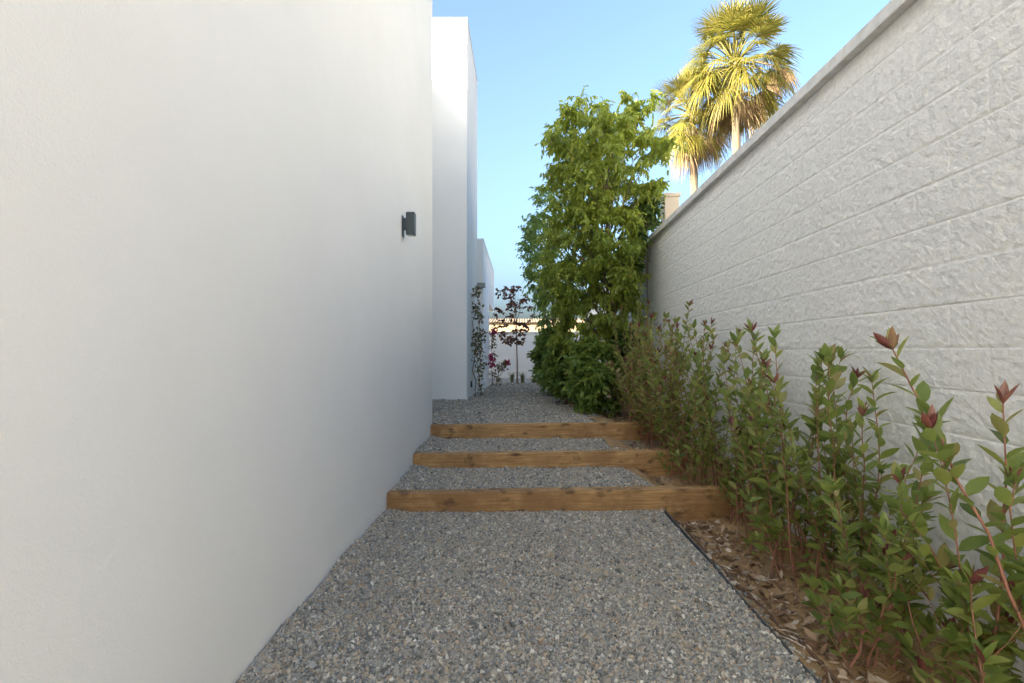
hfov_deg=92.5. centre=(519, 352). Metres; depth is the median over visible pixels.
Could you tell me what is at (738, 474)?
red tipped shrub
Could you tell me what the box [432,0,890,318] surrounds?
sky
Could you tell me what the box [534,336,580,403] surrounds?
bush
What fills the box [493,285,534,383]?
tree
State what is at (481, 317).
climbing vine
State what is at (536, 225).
tree
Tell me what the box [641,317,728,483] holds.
red tipped shrub
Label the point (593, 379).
bush
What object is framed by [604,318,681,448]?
red tipped shrub
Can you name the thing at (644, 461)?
timber step
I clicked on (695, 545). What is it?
path edging
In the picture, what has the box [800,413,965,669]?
red tipped shrub
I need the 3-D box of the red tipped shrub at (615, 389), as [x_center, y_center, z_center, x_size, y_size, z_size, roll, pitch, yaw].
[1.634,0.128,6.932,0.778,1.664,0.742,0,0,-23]
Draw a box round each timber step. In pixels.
[387,485,730,520]
[413,449,689,476]
[431,421,661,439]
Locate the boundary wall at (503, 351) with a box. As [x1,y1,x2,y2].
[489,332,581,377]
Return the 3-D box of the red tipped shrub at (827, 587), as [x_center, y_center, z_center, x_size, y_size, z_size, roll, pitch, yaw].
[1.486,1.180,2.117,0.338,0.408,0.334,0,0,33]
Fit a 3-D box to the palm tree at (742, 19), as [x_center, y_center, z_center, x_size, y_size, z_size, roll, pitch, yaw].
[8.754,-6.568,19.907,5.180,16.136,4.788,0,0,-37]
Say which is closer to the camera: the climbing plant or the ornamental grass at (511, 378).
the climbing plant
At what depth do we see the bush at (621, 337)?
7.36 m
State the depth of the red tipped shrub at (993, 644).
1.74 m
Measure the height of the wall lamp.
0.222 m
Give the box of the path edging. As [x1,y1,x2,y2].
[664,510,819,682]
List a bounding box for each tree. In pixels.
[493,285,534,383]
[515,179,570,393]
[531,85,688,412]
[650,58,731,194]
[673,0,803,154]
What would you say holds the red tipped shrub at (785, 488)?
on the planting bed
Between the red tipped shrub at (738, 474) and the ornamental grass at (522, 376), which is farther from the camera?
the ornamental grass at (522, 376)
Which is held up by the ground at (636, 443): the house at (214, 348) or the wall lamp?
the house at (214, 348)
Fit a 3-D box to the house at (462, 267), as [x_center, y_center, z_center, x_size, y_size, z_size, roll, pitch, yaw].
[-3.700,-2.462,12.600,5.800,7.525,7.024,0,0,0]
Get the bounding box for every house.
[0,0,431,682]
[432,17,493,399]
[489,319,583,331]
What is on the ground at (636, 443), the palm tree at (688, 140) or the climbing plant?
the palm tree at (688, 140)
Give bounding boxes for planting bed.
[530,379,980,682]
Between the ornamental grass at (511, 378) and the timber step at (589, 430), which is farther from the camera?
the ornamental grass at (511, 378)
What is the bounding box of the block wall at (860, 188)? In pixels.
[588,0,1023,682]
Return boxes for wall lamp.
[402,212,415,236]
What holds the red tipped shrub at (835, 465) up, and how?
on the planting bed
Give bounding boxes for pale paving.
[489,378,537,382]
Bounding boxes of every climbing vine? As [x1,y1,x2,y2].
[470,285,487,396]
[488,316,510,385]
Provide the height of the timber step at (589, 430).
0.273 m
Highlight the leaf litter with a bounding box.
[603,410,938,682]
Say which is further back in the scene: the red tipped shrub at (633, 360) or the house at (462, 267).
the house at (462, 267)
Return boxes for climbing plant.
[620,197,664,339]
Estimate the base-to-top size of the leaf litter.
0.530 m
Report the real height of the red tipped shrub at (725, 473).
1.534 m
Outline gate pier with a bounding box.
[659,193,680,222]
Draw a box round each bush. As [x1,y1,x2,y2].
[526,322,554,395]
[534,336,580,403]
[558,332,628,418]
[609,321,651,415]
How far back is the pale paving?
16.04 m
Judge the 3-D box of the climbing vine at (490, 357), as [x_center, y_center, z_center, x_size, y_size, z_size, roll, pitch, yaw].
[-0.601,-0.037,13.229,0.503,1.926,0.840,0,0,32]
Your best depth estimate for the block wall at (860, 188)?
2.67 m
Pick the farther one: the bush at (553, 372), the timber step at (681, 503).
the bush at (553, 372)
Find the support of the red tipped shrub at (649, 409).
on the planting bed
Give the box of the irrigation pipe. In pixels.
[677,521,839,682]
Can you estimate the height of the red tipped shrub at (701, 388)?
1.562 m
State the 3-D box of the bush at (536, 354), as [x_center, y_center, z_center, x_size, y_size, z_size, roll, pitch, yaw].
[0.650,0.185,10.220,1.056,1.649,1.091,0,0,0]
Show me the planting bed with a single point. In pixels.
(889, 639)
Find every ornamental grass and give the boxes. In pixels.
[506,372,515,382]
[519,373,527,382]
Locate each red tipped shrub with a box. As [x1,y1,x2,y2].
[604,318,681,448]
[610,305,664,421]
[617,299,671,421]
[622,299,696,448]
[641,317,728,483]
[672,319,745,485]
[698,329,780,527]
[714,318,816,559]
[720,324,853,594]
[758,343,899,601]
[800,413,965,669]
[818,571,917,670]
[868,326,1023,682]
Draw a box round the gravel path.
[241,383,806,682]
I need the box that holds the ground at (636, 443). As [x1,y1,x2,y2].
[432,423,669,448]
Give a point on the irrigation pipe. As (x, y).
(825, 669)
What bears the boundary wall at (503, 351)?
on the ground at (636, 443)
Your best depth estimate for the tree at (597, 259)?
7.36 m

